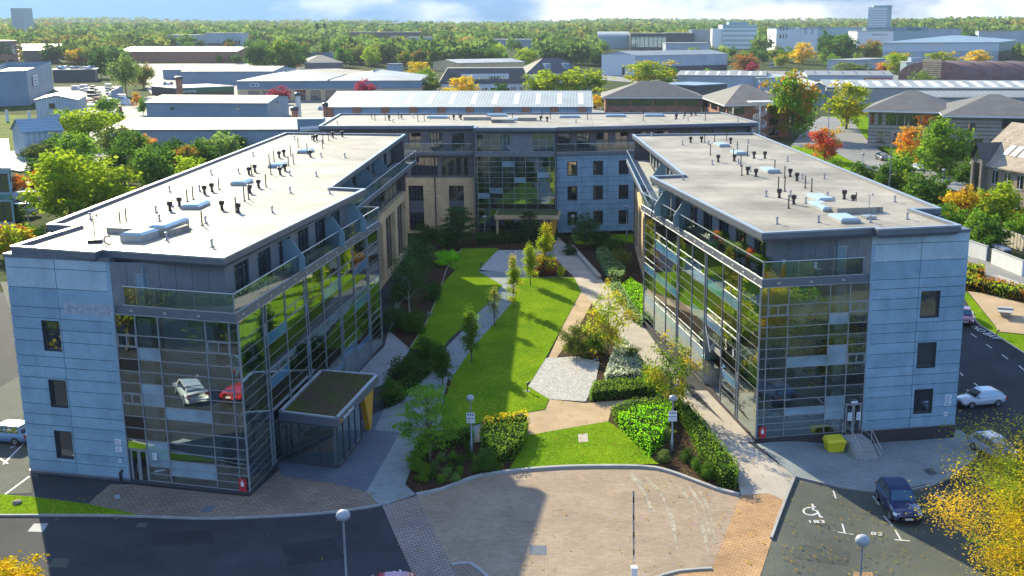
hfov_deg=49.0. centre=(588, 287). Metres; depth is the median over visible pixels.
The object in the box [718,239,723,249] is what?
plant pot
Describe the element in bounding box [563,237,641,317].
planting bed
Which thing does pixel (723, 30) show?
window
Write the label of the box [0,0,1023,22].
sky
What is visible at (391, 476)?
grey path
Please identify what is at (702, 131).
window
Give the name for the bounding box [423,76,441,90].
tree
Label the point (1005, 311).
bench
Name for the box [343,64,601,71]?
woodland floor
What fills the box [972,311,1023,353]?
kerb
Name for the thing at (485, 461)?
shrub
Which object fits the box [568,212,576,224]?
window
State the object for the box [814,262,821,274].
terrace chair
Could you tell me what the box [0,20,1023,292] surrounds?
ground
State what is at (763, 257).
plant pot
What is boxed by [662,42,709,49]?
store
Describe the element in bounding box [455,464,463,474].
shrub
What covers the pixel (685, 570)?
kerb
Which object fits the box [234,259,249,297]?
terrace window
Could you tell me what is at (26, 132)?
shed
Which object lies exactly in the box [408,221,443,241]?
shrub
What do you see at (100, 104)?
tree
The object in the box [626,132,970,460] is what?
office building
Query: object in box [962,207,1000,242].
tree
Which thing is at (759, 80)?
shed
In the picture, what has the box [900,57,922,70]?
hut
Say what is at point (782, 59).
tree
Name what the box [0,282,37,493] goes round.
road
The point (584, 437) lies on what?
drain cover
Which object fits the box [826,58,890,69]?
shed
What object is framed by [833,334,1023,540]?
bay markings
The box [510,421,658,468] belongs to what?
lawn
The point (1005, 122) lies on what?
window
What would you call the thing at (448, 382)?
planting bed
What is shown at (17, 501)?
boulder
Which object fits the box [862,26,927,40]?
factory
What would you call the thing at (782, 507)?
kerb
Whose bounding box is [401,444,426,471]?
shrub
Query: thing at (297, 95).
flue
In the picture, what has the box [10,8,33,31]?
tower block
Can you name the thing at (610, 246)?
shrub
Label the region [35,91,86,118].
shed
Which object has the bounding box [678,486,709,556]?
tyre scuff
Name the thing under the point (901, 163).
tree
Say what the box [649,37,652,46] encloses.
window
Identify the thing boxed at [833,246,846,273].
terrace door
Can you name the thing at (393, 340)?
path strip
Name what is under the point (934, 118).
window
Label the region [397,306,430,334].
shrub
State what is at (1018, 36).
store
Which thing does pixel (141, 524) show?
drain cover
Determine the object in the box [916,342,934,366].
window
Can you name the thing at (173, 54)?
store
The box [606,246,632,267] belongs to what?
shrub
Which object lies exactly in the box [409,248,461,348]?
bed edging
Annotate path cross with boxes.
[479,250,560,284]
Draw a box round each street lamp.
[336,509,349,575]
[466,395,474,451]
[625,205,628,237]
[668,395,676,451]
[855,534,869,575]
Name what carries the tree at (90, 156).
on the ground at (38, 220)
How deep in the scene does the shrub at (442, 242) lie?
161.41 m
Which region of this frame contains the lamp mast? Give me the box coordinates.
[889,132,896,186]
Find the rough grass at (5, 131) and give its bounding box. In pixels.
[0,115,36,150]
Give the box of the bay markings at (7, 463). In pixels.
[0,442,29,493]
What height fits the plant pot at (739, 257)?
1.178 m
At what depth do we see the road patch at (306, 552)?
67.99 m
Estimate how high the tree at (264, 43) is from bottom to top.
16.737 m
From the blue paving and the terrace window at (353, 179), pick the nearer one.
the blue paving
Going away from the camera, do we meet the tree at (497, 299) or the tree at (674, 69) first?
the tree at (497, 299)
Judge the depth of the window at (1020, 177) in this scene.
188.80 m
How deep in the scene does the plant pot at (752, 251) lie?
87.50 m
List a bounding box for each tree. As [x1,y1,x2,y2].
[0,220,35,258]
[0,550,49,575]
[9,147,123,216]
[12,173,29,191]
[13,202,29,221]
[16,143,55,159]
[18,51,23,61]
[20,157,40,175]
[22,224,46,237]
[25,149,70,184]
[27,169,39,187]
[38,41,65,62]
[39,131,76,151]
[47,105,126,145]
[51,130,103,162]
[63,47,92,63]
[70,152,110,184]
[74,154,142,205]
[85,47,111,77]
[92,95,123,110]
[93,135,138,183]
[95,122,135,155]
[102,44,132,67]
[102,49,143,95]
[104,108,129,128]
[108,128,155,158]
[123,149,145,185]
[129,62,156,88]
[129,143,177,186]
[130,92,140,105]
[135,134,157,148]
[136,96,147,114]
[139,139,177,175]
[161,136,185,150]
[167,34,178,45]
[167,144,203,169]
[173,155,205,173]
[174,136,217,162]
[176,32,196,45]
[183,41,193,46]
[196,40,206,46]
[196,144,223,157]
[200,130,243,157]
[214,54,221,61]
[215,130,245,154]
[222,38,233,45]
[223,41,235,46]
[228,137,252,152]
[230,54,242,63]
[241,40,272,65]
[255,39,268,48]
[261,49,276,65]
[263,39,305,67]
[265,85,292,99]
[296,45,312,57]
[301,41,311,50]
[309,45,321,54]
[311,33,321,45]
[314,23,320,29]
[318,36,326,44]
[319,42,332,53]
[332,47,353,64]
[346,44,367,64]
[354,78,379,90]
[360,45,381,65]
[377,51,391,60]
[386,245,434,311]
[387,382,469,461]
[395,50,413,68]
[399,228,438,279]
[403,61,433,73]
[411,49,430,62]
[414,66,438,83]
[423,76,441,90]
[428,344,457,386]
[435,206,479,245]
[440,75,483,90]
[458,303,482,361]
[483,47,503,58]
[484,285,501,325]
[487,82,510,90]
[492,42,506,55]
[503,251,524,307]
[505,37,514,50]
[510,40,522,51]
[513,46,537,65]
[516,211,541,242]
[517,54,530,63]
[520,69,560,90]
[521,241,540,284]
[535,66,614,95]
[535,222,557,274]
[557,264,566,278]
[568,208,603,247]
[579,278,639,357]
[589,49,602,65]
[592,94,603,108]
[598,40,609,51]
[622,59,681,83]
[639,330,709,408]
[659,65,677,79]
[718,45,728,56]
[728,46,737,57]
[729,52,761,70]
[745,61,759,70]
[746,46,760,58]
[755,48,770,62]
[758,67,825,138]
[768,45,780,58]
[773,53,789,67]
[776,45,793,60]
[787,42,817,63]
[803,127,844,160]
[814,29,834,53]
[816,79,871,128]
[818,33,866,58]
[820,49,829,61]
[823,54,840,65]
[824,157,844,167]
[829,62,870,70]
[848,161,877,179]
[854,52,864,57]
[859,39,882,57]
[871,161,907,189]
[874,61,891,70]
[882,52,912,73]
[884,150,920,176]
[892,123,926,163]
[892,169,913,192]
[898,170,956,204]
[905,435,1023,575]
[907,68,939,79]
[908,115,981,172]
[922,408,1023,525]
[923,51,963,60]
[923,179,960,212]
[933,201,968,224]
[938,183,989,221]
[944,168,954,175]
[947,154,971,187]
[958,50,994,60]
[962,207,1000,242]
[970,217,1017,251]
[971,180,1023,226]
[1003,212,1023,242]
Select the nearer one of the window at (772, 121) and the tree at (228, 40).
the window at (772, 121)
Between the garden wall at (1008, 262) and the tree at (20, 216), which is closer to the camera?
the garden wall at (1008, 262)
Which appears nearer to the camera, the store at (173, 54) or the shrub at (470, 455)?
the shrub at (470, 455)
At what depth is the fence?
159.90 m
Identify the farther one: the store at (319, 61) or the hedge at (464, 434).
the store at (319, 61)
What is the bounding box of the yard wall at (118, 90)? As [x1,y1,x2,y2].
[111,86,122,97]
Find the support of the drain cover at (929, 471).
on the apron at (909, 460)
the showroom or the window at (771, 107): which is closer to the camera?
the window at (771, 107)
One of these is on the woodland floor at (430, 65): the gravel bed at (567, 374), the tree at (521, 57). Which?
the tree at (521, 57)
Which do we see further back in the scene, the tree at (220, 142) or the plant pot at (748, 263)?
the tree at (220, 142)
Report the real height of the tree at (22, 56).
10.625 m
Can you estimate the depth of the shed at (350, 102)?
338.33 m
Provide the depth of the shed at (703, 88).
455.67 m
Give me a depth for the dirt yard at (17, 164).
262.45 m
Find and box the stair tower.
[12,43,20,61]
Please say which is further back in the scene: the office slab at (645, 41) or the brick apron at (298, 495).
the office slab at (645, 41)
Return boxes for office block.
[439,67,528,90]
[523,58,589,90]
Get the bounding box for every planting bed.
[381,350,436,408]
[392,238,493,347]
[406,442,518,491]
[442,378,485,427]
[491,236,557,249]
[533,256,573,276]
[557,304,660,401]
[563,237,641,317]
[608,410,736,490]
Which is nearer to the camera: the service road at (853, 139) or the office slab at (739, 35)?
the service road at (853, 139)
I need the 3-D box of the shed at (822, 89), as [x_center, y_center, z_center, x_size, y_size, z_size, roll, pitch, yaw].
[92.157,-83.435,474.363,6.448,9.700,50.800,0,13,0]
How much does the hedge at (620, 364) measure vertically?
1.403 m
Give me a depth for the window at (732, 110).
321.71 m
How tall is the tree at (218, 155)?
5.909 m
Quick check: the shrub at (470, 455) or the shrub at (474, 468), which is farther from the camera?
the shrub at (470, 455)
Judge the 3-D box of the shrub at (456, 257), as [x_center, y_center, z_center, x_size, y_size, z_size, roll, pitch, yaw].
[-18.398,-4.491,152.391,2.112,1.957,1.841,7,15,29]
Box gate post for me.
[4,110,8,121]
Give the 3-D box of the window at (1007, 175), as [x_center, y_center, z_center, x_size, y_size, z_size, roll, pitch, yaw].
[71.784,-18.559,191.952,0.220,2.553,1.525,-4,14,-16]
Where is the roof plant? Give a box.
[297,117,324,132]
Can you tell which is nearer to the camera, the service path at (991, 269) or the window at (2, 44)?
the service path at (991, 269)
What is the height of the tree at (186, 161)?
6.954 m
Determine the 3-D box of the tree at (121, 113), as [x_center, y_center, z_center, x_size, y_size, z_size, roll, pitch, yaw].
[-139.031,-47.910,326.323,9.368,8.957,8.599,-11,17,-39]
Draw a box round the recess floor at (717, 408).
[695,390,754,441]
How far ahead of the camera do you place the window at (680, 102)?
356.45 m
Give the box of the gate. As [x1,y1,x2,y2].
[987,247,991,262]
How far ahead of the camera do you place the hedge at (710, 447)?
82.44 m
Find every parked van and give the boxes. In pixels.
[13,190,40,202]
[16,202,38,214]
[121,100,134,105]
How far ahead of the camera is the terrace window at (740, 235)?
91.89 m
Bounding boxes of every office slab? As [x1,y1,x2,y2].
[167,35,205,46]
[205,33,248,46]
[348,32,421,39]
[629,33,667,49]
[667,33,694,41]
[689,30,709,46]
[710,22,756,48]
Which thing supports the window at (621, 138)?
in the office building at (557, 170)
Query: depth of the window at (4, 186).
178.14 m
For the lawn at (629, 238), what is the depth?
168.20 m
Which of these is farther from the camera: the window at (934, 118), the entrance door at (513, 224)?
the window at (934, 118)
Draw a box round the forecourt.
[417,468,739,575]
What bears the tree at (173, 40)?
on the woodland floor
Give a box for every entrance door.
[130,449,140,479]
[138,450,148,480]
[505,219,547,231]
[844,404,853,431]
[852,403,861,430]
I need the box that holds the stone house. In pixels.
[969,122,1023,213]
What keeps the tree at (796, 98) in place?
on the ground at (38, 220)
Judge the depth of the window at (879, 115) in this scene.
296.88 m
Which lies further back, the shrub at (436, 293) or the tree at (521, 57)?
the tree at (521, 57)
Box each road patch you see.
[151,530,214,544]
[282,538,343,565]
[794,544,850,565]
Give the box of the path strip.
[385,246,411,349]
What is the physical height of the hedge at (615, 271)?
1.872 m
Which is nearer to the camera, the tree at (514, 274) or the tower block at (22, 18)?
the tree at (514, 274)
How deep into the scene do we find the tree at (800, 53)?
897.69 m
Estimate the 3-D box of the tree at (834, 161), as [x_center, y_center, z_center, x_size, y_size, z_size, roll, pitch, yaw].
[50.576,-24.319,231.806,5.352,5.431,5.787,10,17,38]
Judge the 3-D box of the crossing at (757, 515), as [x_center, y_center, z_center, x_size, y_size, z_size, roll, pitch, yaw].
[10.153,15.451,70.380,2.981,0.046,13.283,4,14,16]
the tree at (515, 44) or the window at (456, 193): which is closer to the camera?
the window at (456, 193)
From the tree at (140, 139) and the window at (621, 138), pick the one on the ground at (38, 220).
the tree at (140, 139)
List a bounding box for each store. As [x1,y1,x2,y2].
[21,44,62,57]
[22,47,58,61]
[124,46,250,62]
[300,55,342,68]
[307,52,333,57]
[386,63,403,71]
[407,37,431,40]
[433,58,524,70]
[493,39,532,48]
[597,32,628,48]
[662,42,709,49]
[975,31,1023,43]
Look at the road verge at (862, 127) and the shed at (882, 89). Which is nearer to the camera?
the road verge at (862, 127)
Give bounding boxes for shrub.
[373,375,406,402]
[382,302,407,332]
[382,352,432,381]
[386,281,410,300]
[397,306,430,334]
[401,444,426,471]
[404,334,449,360]
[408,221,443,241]
[411,462,432,482]
[422,279,445,300]
[428,468,437,478]
[429,249,456,265]
[430,460,440,470]
[431,225,464,247]
[435,452,447,462]
[436,472,445,483]
[439,466,451,477]
[444,461,456,469]
[446,451,456,459]
[448,471,461,482]
[450,249,459,260]
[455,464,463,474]
[463,441,469,451]
[466,451,473,460]
[468,461,479,472]
[472,445,507,471]
[529,253,560,276]
[556,319,598,358]
[560,243,578,254]
[582,327,609,353]
[587,230,615,248]
[602,235,630,253]
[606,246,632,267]
[625,343,643,360]
[638,361,662,395]
[653,449,671,462]
[661,426,677,443]
[677,446,694,463]
[688,454,707,471]
[696,459,717,479]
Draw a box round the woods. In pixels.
[0,16,1023,63]
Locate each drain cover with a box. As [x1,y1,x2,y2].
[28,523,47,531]
[48,558,69,566]
[136,523,147,526]
[201,505,214,512]
[529,545,546,554]
[578,433,587,441]
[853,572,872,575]
[923,468,937,474]
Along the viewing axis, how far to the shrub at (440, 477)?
78.06 m
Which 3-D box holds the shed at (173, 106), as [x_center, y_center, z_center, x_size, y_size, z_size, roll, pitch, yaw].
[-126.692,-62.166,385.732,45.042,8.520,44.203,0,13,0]
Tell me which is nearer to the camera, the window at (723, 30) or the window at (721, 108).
the window at (721, 108)
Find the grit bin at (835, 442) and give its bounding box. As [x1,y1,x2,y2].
[822,434,846,451]
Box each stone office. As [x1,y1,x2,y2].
[862,90,948,146]
[939,94,1023,154]
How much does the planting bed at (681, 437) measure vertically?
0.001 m
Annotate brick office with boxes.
[0,40,18,63]
[601,81,702,111]
[702,84,788,136]
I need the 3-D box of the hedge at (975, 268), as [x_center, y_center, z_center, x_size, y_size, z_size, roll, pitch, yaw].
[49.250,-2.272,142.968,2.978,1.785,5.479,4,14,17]
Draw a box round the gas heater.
[781,259,785,276]
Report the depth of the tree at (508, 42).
1178.87 m
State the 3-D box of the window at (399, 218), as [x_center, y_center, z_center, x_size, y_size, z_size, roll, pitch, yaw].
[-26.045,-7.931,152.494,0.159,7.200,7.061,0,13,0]
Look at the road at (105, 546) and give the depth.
68.65 m
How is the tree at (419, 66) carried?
on the ground at (38, 220)
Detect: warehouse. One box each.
[0,61,53,106]
[601,50,727,75]
[881,35,1016,60]
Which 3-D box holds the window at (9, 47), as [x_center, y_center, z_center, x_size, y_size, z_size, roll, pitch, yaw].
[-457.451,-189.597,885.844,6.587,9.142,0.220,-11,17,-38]
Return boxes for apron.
[88,470,377,516]
[757,430,975,490]
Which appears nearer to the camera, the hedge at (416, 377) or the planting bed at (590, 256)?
the hedge at (416, 377)
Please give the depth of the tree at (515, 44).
1140.27 m
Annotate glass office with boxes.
[0,139,15,226]
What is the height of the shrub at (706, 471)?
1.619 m
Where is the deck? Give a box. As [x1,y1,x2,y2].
[52,68,98,81]
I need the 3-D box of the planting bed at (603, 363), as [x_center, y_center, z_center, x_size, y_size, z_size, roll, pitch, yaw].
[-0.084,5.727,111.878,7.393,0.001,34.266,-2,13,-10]
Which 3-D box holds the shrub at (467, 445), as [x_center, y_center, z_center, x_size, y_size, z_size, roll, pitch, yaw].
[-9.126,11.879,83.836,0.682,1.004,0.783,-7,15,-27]
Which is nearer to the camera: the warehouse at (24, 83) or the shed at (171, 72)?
the warehouse at (24, 83)
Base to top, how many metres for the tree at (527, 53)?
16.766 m
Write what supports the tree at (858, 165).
on the ground at (38, 220)
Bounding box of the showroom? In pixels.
[236,68,428,100]
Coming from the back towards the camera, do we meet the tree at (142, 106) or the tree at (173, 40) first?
the tree at (173, 40)
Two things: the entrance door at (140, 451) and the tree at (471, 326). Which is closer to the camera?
the entrance door at (140, 451)
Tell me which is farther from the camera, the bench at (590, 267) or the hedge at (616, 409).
the bench at (590, 267)
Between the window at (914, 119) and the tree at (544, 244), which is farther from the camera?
the window at (914, 119)
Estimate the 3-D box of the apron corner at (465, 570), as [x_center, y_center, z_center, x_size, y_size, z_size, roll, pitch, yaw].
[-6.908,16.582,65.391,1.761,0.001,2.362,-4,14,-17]
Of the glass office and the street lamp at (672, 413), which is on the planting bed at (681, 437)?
the street lamp at (672, 413)
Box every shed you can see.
[10,117,63,155]
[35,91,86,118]
[105,117,331,155]
[144,95,288,117]
[162,66,193,78]
[180,66,294,83]
[322,91,592,116]
[670,82,727,105]
[677,70,767,87]
[753,74,808,89]
[792,78,826,105]
[801,70,893,80]
[816,79,1023,104]
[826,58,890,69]
[919,91,1023,101]
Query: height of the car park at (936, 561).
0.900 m
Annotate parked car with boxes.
[0,419,26,445]
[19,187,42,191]
[117,97,129,100]
[371,571,415,575]
[875,152,888,160]
[875,477,921,520]
[913,163,925,170]
[957,386,1006,408]
[963,306,974,324]
[967,430,1018,464]
[999,247,1010,254]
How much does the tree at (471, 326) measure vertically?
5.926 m
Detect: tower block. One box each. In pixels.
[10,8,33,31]
[867,5,892,26]
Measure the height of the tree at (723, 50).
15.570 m
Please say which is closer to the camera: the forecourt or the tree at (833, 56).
the forecourt
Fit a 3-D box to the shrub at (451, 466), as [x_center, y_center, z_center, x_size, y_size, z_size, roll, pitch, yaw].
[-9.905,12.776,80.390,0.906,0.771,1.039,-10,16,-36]
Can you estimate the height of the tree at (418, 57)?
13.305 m
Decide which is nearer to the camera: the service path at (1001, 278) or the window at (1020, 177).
the service path at (1001, 278)
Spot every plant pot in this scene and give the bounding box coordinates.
[707,228,715,244]
[711,229,721,246]
[717,230,728,248]
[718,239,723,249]
[722,238,729,251]
[724,242,734,255]
[729,241,737,257]
[733,240,747,255]
[736,248,742,261]
[738,249,749,263]
[744,246,756,260]
[745,256,753,267]
[748,253,760,270]
[755,253,769,272]
[755,257,765,274]
[761,264,769,276]
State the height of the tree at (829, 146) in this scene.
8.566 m
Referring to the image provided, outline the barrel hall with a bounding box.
[898,59,1023,79]
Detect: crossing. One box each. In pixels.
[382,496,455,575]
[711,493,782,575]
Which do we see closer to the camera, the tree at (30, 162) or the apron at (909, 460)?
the apron at (909, 460)
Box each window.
[0,42,5,53]
[0,174,9,191]
[0,202,12,221]
[5,42,15,53]
[44,321,61,349]
[49,103,55,108]
[50,380,67,406]
[56,431,73,457]
[206,43,223,44]
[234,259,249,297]
[248,91,259,94]
[257,247,270,283]
[278,237,288,271]
[295,90,305,99]
[297,227,308,256]
[310,90,320,99]
[315,218,324,249]
[325,90,335,99]
[331,210,339,225]
[351,36,417,37]
[352,176,355,186]
[385,215,391,268]
[397,204,402,254]
[408,133,420,147]
[409,186,423,229]
[411,157,437,175]
[430,133,442,147]
[441,157,468,175]
[449,186,464,228]
[452,133,463,147]
[476,134,497,151]
[499,134,510,151]
[532,134,553,151]
[557,133,569,147]
[568,162,576,174]
[568,186,576,199]
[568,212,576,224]
[577,133,588,147]
[593,161,602,174]
[593,186,601,198]
[593,211,601,223]
[596,132,608,147]
[608,99,628,105]
[615,132,627,146]
[619,160,627,173]
[619,185,627,198]
[619,210,627,223]
[631,37,634,46]
[631,99,651,105]
[636,37,639,46]
[640,37,643,46]
[645,37,647,46]
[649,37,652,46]
[653,37,656,46]
[654,99,675,105]
[657,131,668,133]
[658,37,661,46]
[676,196,682,210]
[677,99,698,105]
[679,131,690,133]
[690,204,696,228]
[701,130,712,132]
[704,99,709,107]
[704,211,711,235]
[711,102,717,109]
[719,105,725,112]
[719,220,728,237]
[722,39,753,41]
[722,44,750,45]
[723,26,756,27]
[723,30,756,31]
[723,34,756,36]
[723,130,734,132]
[729,106,744,114]
[736,229,746,244]
[755,238,765,261]
[769,106,781,113]
[769,118,777,124]
[769,128,778,134]
[870,114,874,123]
[878,114,881,123]
[878,132,885,142]
[885,114,896,124]
[890,132,898,142]
[897,114,908,124]
[909,114,919,125]
[913,389,931,412]
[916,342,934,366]
[920,291,938,316]
[921,115,931,125]
[933,115,941,123]
[968,123,975,130]
[971,139,982,146]
[992,170,998,184]
[1002,118,1023,128]
[1005,172,1010,183]
[1017,174,1023,189]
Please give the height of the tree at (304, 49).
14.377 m
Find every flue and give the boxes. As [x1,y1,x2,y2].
[174,76,182,94]
[290,106,298,116]
[294,92,301,116]
[322,102,327,116]
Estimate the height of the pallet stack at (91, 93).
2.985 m
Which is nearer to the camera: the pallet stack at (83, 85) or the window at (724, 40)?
the pallet stack at (83, 85)
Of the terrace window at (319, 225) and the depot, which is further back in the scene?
the depot
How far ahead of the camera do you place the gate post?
375.59 m
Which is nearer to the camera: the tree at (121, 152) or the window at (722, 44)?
the tree at (121, 152)
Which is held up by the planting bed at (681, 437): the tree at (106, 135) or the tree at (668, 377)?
the tree at (668, 377)
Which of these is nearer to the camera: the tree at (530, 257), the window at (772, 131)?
the tree at (530, 257)
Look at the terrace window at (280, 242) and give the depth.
85.49 m
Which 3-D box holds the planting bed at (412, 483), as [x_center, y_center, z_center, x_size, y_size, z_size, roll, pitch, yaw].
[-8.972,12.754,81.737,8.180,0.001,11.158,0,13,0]
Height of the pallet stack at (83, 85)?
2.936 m
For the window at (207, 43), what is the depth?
1265.71 m
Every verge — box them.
[791,146,856,170]
[824,115,912,156]
[965,292,1023,350]
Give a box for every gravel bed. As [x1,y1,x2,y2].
[481,250,540,274]
[528,356,599,401]
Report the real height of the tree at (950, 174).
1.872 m
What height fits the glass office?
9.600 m
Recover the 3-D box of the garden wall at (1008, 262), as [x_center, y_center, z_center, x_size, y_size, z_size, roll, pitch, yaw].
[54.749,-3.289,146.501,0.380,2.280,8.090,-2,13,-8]
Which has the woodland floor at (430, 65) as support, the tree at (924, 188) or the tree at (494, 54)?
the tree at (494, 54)
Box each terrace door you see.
[134,274,149,304]
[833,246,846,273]
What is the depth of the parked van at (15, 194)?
201.74 m
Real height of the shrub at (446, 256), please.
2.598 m
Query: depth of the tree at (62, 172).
180.99 m
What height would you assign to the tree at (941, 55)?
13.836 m
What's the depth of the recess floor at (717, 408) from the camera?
91.96 m
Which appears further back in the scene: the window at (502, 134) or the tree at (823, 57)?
the tree at (823, 57)
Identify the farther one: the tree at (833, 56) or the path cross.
the tree at (833, 56)
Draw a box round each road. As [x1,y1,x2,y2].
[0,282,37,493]
[0,506,411,575]
[791,116,966,190]
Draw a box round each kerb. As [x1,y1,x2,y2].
[0,504,379,519]
[416,464,739,495]
[451,562,488,575]
[656,567,711,575]
[770,475,795,538]
[796,450,978,492]
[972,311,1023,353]
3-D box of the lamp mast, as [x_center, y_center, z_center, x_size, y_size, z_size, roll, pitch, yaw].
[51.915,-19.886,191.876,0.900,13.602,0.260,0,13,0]
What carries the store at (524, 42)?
on the woodland floor at (430, 65)
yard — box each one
[9,151,65,170]
[54,86,124,115]
[80,96,603,166]
[126,63,437,95]
[602,70,897,92]
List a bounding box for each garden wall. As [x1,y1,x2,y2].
[968,240,988,260]
[991,248,1023,275]
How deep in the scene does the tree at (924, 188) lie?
187.64 m
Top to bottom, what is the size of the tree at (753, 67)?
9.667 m
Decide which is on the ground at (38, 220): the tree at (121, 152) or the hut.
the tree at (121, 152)
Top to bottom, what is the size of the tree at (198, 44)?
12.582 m
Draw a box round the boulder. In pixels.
[12,499,21,504]
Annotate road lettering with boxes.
[974,326,999,338]
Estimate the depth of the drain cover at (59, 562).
66.59 m
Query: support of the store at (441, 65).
on the ground at (38, 220)
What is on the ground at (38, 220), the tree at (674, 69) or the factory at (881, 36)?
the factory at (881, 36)
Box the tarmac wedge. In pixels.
[31,476,120,503]
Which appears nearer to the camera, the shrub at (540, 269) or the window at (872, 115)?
the shrub at (540, 269)
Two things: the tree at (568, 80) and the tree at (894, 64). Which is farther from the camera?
the tree at (894, 64)
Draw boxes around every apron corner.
[452,564,483,575]
[667,570,710,575]
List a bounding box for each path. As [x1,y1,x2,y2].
[367,283,515,505]
[552,237,792,499]
[967,257,1023,283]
[986,275,1022,286]
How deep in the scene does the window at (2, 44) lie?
882.32 m
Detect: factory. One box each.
[767,26,802,51]
[768,26,862,52]
[801,27,817,52]
[848,31,892,53]
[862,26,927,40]
[928,28,960,37]
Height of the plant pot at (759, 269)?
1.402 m
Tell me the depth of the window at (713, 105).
339.38 m
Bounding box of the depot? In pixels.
[150,84,234,95]
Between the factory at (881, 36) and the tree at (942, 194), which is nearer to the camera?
the tree at (942, 194)
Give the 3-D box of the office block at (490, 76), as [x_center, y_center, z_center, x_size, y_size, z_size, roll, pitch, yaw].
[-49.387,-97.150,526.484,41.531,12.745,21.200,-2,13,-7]
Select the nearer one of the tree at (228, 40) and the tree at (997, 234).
the tree at (997, 234)
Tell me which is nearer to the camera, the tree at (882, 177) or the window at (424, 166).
the window at (424, 166)
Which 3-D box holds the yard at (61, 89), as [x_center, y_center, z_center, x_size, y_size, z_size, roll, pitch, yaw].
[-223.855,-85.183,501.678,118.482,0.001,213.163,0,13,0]
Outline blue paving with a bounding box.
[278,410,398,490]
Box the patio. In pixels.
[968,291,1023,333]
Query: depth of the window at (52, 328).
77.28 m
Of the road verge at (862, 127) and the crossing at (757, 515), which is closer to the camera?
the crossing at (757, 515)
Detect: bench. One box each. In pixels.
[572,245,601,278]
[997,306,1013,317]
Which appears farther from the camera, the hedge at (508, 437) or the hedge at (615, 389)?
the hedge at (615, 389)
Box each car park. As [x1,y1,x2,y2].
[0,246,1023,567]
[760,478,1023,575]
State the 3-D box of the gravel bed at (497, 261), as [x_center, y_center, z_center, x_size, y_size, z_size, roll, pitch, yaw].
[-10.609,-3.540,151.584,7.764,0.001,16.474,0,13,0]
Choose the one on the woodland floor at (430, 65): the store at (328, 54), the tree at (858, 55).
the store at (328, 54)
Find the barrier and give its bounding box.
[631,491,637,575]
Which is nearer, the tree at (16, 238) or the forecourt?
the forecourt
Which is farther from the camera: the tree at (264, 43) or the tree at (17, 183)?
the tree at (264, 43)
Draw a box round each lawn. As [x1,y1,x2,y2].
[0,494,138,514]
[411,248,501,349]
[443,277,580,429]
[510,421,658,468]
[570,234,632,243]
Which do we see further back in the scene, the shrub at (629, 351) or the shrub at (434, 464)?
the shrub at (629, 351)
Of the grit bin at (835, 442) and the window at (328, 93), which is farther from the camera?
the window at (328, 93)
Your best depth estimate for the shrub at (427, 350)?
106.33 m
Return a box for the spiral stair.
[747,100,773,134]
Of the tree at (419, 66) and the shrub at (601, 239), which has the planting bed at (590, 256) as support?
the shrub at (601, 239)
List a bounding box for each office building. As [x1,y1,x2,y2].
[3,129,416,495]
[318,110,758,240]
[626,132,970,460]
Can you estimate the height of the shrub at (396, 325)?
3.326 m
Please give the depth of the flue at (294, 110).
311.17 m
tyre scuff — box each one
[629,472,655,511]
[645,477,677,549]
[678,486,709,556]
[687,485,711,533]
[697,486,716,543]
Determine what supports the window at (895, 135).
in the stone office at (894, 113)
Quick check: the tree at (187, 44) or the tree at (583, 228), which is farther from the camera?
the tree at (187, 44)
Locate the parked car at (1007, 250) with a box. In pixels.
[999,247,1010,254]
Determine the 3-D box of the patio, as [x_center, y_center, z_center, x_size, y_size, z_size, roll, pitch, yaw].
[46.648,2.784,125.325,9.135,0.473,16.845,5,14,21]
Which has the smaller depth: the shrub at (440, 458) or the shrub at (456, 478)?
the shrub at (456, 478)
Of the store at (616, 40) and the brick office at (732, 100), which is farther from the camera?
the store at (616, 40)
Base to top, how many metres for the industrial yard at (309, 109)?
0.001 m
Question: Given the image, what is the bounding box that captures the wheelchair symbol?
[803,504,822,517]
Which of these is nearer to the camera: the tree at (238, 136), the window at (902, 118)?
the tree at (238, 136)
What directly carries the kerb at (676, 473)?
on the forecourt
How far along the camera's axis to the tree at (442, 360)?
98.33 m
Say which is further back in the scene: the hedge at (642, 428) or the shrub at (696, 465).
the hedge at (642, 428)
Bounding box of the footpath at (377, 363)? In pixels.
[360,346,408,387]
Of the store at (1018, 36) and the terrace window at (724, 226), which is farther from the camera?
the store at (1018, 36)
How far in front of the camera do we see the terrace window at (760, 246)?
87.78 m
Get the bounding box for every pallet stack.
[71,85,80,89]
[79,84,88,90]
[86,90,96,96]
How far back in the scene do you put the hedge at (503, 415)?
87.44 m
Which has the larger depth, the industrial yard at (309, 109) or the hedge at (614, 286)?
the industrial yard at (309, 109)
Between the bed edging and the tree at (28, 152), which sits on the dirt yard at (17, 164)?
the tree at (28, 152)
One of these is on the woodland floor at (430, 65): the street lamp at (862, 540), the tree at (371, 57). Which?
the tree at (371, 57)
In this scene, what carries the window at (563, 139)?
in the office building at (557, 170)
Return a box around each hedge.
[385,345,447,408]
[413,424,475,459]
[475,227,557,245]
[479,415,529,462]
[482,409,530,428]
[588,376,651,401]
[595,245,626,282]
[604,335,644,380]
[609,281,643,326]
[609,391,684,423]
[617,400,671,456]
[621,340,656,376]
[622,276,642,315]
[676,401,739,487]
[965,271,1023,302]
[967,262,986,277]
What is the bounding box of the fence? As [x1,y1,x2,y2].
[1002,229,1023,251]

